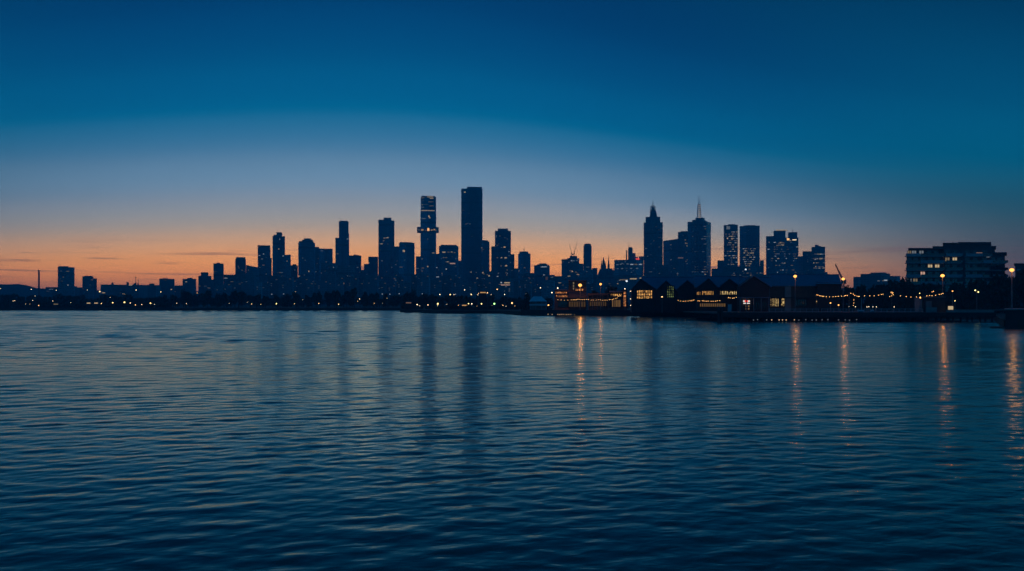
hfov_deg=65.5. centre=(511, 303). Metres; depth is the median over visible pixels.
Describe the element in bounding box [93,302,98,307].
kiosk
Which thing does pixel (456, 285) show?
building
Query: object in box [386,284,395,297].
building
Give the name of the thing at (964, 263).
apartment house
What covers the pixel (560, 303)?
window
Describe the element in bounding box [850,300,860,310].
shrub
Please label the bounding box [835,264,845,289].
tower crane
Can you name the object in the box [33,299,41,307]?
shrub
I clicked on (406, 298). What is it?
tree
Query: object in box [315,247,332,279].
office tower
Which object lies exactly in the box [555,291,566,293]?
window
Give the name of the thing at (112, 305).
shrub
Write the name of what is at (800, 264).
office block
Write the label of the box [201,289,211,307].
tree
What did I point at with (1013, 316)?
quay block
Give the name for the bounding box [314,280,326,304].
building
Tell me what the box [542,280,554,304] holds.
building
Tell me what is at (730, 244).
office tower
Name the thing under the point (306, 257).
office tower
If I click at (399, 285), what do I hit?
building
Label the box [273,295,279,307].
tree
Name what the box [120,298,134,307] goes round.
shrub
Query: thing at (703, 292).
window
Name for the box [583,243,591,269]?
office tower
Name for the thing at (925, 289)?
tree
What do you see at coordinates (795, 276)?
street lamp
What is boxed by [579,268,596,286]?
office block
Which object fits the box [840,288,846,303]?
tree
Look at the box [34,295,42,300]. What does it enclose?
tree
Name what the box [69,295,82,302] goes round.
tree
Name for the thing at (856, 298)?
tree
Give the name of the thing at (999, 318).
ground
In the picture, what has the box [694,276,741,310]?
wharf shed
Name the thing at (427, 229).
office tower
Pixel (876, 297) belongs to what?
tree
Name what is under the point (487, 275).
office block
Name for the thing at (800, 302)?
window
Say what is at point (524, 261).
office tower
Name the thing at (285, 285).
building
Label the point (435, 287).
building
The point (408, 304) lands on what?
kiosk
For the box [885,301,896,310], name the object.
shrub
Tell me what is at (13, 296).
tree
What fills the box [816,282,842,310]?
wharf shed
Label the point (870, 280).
office block
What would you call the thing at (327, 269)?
office block
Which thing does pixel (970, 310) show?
wall
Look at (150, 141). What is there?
sky
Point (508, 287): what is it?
office block
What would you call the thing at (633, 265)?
office block
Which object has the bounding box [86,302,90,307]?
kiosk
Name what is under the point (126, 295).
tree
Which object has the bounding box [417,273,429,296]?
building
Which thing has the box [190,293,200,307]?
tree
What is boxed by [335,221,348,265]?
office tower
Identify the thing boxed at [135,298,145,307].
tree
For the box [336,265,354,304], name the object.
office block
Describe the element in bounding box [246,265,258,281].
office block
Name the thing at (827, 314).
pier
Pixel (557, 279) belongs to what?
office block
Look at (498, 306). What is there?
shrub
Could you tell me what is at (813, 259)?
office tower
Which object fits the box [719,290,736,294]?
window
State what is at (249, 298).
tree
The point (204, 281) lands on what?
office tower
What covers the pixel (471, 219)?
skyscraper
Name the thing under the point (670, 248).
office tower
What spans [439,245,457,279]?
office tower
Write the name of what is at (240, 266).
office tower
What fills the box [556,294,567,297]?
window
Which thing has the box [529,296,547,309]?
marquee
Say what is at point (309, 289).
building
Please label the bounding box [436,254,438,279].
office block
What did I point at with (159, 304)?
shrub
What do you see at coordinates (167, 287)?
office block
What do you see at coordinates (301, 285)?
building
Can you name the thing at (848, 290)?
tree
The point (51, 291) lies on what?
office block
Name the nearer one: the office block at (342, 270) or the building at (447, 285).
the building at (447, 285)
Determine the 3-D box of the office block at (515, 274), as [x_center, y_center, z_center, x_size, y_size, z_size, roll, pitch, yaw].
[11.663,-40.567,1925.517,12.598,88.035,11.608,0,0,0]
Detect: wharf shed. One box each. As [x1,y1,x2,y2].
[631,277,695,312]
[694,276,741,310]
[737,276,771,311]
[770,274,841,310]
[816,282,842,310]
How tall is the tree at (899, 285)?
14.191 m
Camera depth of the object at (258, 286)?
1336.40 m
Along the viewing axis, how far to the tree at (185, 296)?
593.02 m
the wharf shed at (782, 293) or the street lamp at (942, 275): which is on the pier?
the street lamp at (942, 275)
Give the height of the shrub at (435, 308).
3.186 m
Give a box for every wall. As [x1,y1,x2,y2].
[521,310,716,317]
[914,297,921,311]
[926,307,936,311]
[947,310,993,311]
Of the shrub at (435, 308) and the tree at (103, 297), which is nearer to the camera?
the shrub at (435, 308)
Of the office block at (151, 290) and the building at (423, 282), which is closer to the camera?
the building at (423, 282)
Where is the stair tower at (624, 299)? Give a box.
[622,289,626,309]
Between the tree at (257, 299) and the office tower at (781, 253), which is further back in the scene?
the office tower at (781, 253)
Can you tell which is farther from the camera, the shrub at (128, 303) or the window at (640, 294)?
the shrub at (128, 303)
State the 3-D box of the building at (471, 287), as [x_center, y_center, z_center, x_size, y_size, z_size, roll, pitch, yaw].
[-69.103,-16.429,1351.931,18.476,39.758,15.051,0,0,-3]
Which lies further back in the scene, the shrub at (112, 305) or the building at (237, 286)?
the building at (237, 286)
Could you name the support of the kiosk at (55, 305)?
on the ground
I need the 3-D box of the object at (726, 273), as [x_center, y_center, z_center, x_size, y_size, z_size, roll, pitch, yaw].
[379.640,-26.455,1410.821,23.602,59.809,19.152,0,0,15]
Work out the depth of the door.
231.94 m
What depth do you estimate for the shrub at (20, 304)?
587.86 m
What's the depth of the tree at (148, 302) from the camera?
589.38 m
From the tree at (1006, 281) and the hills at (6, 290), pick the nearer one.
the tree at (1006, 281)
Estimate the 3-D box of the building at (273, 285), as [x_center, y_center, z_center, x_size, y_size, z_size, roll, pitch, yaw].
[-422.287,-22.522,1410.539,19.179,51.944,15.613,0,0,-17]
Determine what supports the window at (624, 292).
in the stair tower at (624, 299)
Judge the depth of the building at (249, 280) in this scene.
1414.79 m
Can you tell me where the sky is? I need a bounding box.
[0,0,1023,290]
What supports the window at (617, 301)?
in the pavilion at (616, 303)
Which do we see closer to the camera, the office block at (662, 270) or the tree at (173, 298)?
the tree at (173, 298)
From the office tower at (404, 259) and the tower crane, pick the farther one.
the office tower at (404, 259)
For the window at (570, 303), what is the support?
in the restaurant
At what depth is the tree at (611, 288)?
349.29 m
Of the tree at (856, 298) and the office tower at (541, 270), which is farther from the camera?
the office tower at (541, 270)
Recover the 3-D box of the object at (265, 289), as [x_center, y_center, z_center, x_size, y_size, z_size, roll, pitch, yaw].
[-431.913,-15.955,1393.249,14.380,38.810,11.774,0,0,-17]
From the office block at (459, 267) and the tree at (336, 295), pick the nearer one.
the tree at (336, 295)
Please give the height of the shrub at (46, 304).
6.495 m
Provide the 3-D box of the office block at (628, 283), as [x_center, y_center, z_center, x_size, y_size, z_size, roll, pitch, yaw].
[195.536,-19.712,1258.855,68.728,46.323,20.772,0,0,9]
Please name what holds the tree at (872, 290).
on the ground
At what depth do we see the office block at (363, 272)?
1799.86 m
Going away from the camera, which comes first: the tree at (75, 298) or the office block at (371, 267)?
the tree at (75, 298)
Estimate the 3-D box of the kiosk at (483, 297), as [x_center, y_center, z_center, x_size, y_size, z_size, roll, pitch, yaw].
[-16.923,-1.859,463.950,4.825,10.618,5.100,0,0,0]
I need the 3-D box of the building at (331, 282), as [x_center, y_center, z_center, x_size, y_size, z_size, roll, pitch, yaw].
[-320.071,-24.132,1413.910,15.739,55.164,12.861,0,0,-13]
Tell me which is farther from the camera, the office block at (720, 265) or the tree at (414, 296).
the office block at (720, 265)
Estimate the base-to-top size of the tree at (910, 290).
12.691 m
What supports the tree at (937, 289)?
on the ground
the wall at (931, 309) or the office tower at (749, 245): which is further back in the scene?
the office tower at (749, 245)
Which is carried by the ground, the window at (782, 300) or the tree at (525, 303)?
the tree at (525, 303)
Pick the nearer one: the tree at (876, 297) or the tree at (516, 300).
the tree at (876, 297)
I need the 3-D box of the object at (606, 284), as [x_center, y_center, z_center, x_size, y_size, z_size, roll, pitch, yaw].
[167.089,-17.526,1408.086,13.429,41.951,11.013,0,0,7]
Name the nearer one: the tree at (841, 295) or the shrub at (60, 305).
the tree at (841, 295)
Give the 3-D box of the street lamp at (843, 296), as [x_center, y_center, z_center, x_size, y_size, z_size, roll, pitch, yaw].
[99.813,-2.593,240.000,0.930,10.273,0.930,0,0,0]
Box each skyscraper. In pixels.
[461,187,482,281]
[644,205,662,276]
[688,204,710,276]
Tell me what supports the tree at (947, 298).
on the ground
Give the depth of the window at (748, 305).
248.84 m
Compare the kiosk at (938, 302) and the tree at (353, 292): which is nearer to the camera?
the kiosk at (938, 302)
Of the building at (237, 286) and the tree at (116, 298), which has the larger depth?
the building at (237, 286)
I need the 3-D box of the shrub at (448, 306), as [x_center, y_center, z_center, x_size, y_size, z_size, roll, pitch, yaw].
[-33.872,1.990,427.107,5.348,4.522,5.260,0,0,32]
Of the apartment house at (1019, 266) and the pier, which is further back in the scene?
the apartment house at (1019, 266)
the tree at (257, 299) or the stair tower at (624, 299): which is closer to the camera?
the stair tower at (624, 299)
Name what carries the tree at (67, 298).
on the ground
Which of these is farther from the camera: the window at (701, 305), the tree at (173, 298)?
the tree at (173, 298)
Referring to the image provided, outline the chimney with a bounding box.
[38,270,39,294]
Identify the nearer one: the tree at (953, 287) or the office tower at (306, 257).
the tree at (953, 287)
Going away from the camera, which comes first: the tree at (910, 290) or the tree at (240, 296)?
the tree at (910, 290)
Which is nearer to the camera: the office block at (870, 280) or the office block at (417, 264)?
the office block at (870, 280)
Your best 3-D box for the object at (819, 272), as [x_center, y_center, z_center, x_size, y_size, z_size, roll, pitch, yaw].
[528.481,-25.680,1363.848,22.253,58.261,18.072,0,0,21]
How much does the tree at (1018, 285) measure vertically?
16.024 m
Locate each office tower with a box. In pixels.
[198,272,210,304]
[213,263,223,297]
[235,257,245,282]
[257,245,269,282]
[272,232,284,276]
[298,238,314,282]
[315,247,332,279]
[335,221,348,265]
[378,218,393,298]
[394,242,414,283]
[417,196,438,279]
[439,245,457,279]
[481,240,489,270]
[491,229,513,277]
[518,251,530,284]
[534,263,549,286]
[562,256,582,281]
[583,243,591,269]
[663,239,677,276]
[678,231,687,275]
[724,224,737,265]
[740,225,759,265]
[766,229,797,274]
[803,245,824,273]
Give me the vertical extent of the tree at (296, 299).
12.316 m
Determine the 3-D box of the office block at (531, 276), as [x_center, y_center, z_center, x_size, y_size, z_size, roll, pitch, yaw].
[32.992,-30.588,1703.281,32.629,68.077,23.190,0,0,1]
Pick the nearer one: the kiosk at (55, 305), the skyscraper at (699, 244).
the kiosk at (55, 305)
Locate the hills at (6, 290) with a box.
[0,286,45,300]
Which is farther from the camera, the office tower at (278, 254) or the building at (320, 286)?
the office tower at (278, 254)
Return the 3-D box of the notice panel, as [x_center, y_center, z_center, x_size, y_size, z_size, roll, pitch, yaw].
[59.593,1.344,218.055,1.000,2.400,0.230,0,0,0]
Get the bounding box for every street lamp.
[794,275,796,311]
[842,278,844,311]
[940,274,944,295]
[1009,268,1013,307]
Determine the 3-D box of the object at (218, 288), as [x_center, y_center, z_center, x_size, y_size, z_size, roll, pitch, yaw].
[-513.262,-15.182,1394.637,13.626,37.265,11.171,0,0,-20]
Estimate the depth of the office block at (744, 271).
1500.72 m
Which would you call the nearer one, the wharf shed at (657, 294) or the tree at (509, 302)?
the wharf shed at (657, 294)
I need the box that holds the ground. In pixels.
[0,305,1023,328]
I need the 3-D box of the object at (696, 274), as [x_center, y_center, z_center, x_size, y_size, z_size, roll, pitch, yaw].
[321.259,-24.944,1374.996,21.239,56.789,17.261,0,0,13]
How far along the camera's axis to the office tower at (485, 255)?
1930.05 m
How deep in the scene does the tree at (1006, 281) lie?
279.67 m
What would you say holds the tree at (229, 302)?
on the ground
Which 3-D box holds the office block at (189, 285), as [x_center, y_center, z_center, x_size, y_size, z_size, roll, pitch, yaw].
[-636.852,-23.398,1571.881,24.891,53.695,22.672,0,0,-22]
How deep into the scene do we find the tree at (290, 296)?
702.90 m
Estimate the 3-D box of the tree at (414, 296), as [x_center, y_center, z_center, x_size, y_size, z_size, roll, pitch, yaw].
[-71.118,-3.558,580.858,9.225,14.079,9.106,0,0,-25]
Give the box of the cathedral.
[597,255,613,282]
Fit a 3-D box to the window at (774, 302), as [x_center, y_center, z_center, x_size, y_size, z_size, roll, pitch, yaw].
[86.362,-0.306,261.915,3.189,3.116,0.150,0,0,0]
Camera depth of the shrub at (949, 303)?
267.83 m
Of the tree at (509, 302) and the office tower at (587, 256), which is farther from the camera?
the office tower at (587, 256)
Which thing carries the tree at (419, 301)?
on the ground
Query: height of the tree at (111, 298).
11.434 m
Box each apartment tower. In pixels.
[58,266,74,296]
[82,276,96,298]
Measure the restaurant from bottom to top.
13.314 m
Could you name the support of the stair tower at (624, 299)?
on the ground
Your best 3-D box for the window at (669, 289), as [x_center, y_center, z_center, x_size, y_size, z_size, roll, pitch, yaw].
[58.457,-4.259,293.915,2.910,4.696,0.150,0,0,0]
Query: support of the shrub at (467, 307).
on the ground
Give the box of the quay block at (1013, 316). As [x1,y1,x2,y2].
[1004,308,1023,328]
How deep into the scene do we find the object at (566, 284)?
1365.41 m
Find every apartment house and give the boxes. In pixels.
[905,242,1007,304]
[1014,263,1023,306]
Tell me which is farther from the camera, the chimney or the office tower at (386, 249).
the office tower at (386, 249)
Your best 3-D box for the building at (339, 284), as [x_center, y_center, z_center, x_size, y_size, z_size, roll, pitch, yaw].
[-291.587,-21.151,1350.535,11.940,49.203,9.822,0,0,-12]
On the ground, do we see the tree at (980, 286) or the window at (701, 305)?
the tree at (980, 286)
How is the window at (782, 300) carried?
in the wharf shed at (782, 293)
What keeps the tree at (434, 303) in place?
on the ground
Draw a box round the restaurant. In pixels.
[554,280,587,309]
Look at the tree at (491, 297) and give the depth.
487.54 m
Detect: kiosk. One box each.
[53,303,58,307]
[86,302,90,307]
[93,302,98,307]
[405,301,411,308]
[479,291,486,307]
[923,296,945,311]
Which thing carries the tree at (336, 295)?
on the ground
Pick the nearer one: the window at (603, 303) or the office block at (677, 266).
the window at (603, 303)
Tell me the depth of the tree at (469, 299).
511.05 m
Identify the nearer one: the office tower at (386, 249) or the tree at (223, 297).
the tree at (223, 297)
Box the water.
[0,310,1023,570]
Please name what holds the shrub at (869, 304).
on the ground
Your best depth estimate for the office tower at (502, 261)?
1899.89 m
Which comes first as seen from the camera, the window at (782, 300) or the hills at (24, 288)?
the window at (782, 300)
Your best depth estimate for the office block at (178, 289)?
1602.03 m
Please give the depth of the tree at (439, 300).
522.47 m
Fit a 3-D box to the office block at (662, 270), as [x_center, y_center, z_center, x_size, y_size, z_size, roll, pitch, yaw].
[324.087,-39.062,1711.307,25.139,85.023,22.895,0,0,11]
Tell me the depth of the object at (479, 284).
1358.48 m
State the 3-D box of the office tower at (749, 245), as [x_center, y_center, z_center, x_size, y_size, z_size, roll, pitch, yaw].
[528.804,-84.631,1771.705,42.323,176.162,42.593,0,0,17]
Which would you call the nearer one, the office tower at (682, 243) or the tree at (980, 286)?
the tree at (980, 286)
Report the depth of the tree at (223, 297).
578.53 m
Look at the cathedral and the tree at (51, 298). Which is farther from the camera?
the cathedral
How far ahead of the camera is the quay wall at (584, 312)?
320.21 m
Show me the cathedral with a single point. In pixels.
(605, 274)
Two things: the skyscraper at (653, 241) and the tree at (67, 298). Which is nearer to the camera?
the tree at (67, 298)
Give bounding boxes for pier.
[683,309,995,321]
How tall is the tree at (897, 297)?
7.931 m
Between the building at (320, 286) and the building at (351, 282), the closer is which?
the building at (351, 282)
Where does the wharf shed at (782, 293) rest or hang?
on the ground
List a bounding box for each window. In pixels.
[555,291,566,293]
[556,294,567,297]
[558,301,566,306]
[568,301,585,306]
[589,301,606,306]
[610,293,622,296]
[611,299,620,306]
[623,291,626,306]
[636,290,652,298]
[666,285,673,297]
[699,303,725,307]
[701,290,713,295]
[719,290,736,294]
[744,304,749,310]
[754,301,766,310]
[770,298,778,306]
[780,298,784,306]
[796,298,806,306]
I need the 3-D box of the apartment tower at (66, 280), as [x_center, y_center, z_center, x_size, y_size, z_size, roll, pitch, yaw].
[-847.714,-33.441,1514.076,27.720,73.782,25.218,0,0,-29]
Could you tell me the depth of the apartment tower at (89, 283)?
1503.33 m
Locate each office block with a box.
[46,286,81,297]
[100,282,160,298]
[159,278,174,304]
[175,285,182,304]
[183,278,195,304]
[211,279,212,296]
[224,274,234,283]
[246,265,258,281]
[285,255,290,276]
[291,264,297,293]
[321,263,335,279]
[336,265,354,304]
[349,254,360,282]
[360,270,366,282]
[364,257,377,274]
[416,256,419,273]
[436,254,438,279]
[458,261,461,278]
[480,271,492,283]
[493,278,518,300]
[514,268,517,280]
[520,273,534,286]
[544,275,562,282]
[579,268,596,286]
[614,247,643,275]
[614,276,646,305]
[657,265,668,276]
[672,256,683,276]
[711,260,723,275]
[723,260,763,276]
[798,256,802,273]
[853,272,899,303]
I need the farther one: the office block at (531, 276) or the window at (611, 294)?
the office block at (531, 276)
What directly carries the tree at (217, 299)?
on the ground
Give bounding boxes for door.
[926,301,931,306]
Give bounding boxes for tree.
[10,293,19,300]
[26,295,34,301]
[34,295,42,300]
[48,296,55,302]
[53,293,63,300]
[63,295,70,301]
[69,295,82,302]
[98,295,109,301]
[108,295,114,301]
[114,296,123,301]
[123,293,133,301]
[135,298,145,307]
[146,297,152,306]
[168,294,179,307]
[180,289,192,305]
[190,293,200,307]
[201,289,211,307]
[212,293,221,307]
[218,292,229,303]
[227,294,233,307]
[230,290,248,307]
[245,295,254,304]
[252,293,261,307]
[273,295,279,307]
[281,293,293,306]
[291,292,300,307]
[312,291,321,304]
[332,290,341,307]
[348,287,359,307]
[369,292,378,307]
[381,293,388,307]
[399,296,414,305]
[411,289,418,305]
[417,296,422,305]
[430,296,436,306]
[437,296,443,304]
[448,295,457,305]
[462,295,468,303]
[467,296,475,306]
[488,294,495,305]
[499,296,507,305]
[505,297,514,306]
[513,297,520,304]
[520,292,530,308]
[546,297,552,306]
[605,285,619,309]
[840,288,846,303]
[841,285,854,301]
[847,292,863,305]
[855,284,867,303]
[865,284,880,302]
[867,291,886,306]
[875,284,888,302]
[884,292,905,304]
[885,279,898,301]
[895,277,910,293]
[901,279,920,304]
[919,283,933,305]
[932,283,944,295]
[939,293,951,311]
[946,282,957,308]
[969,278,990,305]
[1001,275,1022,303]
[1010,267,1023,305]
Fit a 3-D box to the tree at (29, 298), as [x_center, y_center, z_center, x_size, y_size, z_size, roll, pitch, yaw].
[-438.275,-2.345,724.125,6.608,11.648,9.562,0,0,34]
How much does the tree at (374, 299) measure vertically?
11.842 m
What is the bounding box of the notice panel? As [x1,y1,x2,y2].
[728,304,731,311]
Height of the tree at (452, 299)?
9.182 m
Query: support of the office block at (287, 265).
on the ground
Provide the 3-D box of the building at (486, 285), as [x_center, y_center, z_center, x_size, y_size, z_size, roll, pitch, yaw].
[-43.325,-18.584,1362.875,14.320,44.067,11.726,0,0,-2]
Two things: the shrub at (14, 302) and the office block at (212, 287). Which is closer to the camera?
the shrub at (14, 302)
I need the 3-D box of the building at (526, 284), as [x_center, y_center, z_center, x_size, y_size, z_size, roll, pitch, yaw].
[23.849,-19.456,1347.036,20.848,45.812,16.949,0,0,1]
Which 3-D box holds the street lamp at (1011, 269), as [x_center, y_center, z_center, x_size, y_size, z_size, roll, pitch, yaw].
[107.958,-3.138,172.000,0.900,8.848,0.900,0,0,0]
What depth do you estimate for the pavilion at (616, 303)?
334.96 m
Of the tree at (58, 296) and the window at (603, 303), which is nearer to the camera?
the window at (603, 303)
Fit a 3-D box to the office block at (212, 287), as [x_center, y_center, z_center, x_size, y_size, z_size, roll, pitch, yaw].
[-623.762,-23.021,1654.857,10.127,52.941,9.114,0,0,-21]
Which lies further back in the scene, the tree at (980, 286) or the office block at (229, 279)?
the office block at (229, 279)
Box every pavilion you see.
[588,293,608,309]
[609,291,622,309]
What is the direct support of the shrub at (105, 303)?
on the ground
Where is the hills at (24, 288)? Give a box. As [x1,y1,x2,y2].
[0,284,904,304]
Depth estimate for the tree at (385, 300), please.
597.47 m
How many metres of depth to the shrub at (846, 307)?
266.57 m
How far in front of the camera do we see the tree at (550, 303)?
523.04 m
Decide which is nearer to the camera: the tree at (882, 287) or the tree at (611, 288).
the tree at (882, 287)
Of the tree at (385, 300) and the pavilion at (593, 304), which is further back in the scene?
the tree at (385, 300)
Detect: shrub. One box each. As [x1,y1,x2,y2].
[11,299,17,307]
[15,300,32,307]
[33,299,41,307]
[36,301,51,307]
[49,301,61,307]
[100,300,109,307]
[107,301,119,307]
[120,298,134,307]
[150,300,165,307]
[431,306,440,309]
[445,303,451,309]
[463,305,474,309]
[493,304,501,309]
[513,304,520,309]
[840,301,851,310]
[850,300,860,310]
[864,300,876,310]
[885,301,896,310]
[945,300,956,310]
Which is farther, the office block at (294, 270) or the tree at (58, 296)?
the office block at (294, 270)
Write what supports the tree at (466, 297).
on the ground
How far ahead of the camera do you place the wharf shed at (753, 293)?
249.00 m
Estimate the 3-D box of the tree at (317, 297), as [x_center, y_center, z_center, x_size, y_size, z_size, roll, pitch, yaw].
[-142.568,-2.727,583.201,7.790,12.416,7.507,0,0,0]
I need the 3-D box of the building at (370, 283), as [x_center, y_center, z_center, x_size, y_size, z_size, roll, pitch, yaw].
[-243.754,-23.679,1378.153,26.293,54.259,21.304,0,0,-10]
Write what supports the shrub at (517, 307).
on the ground

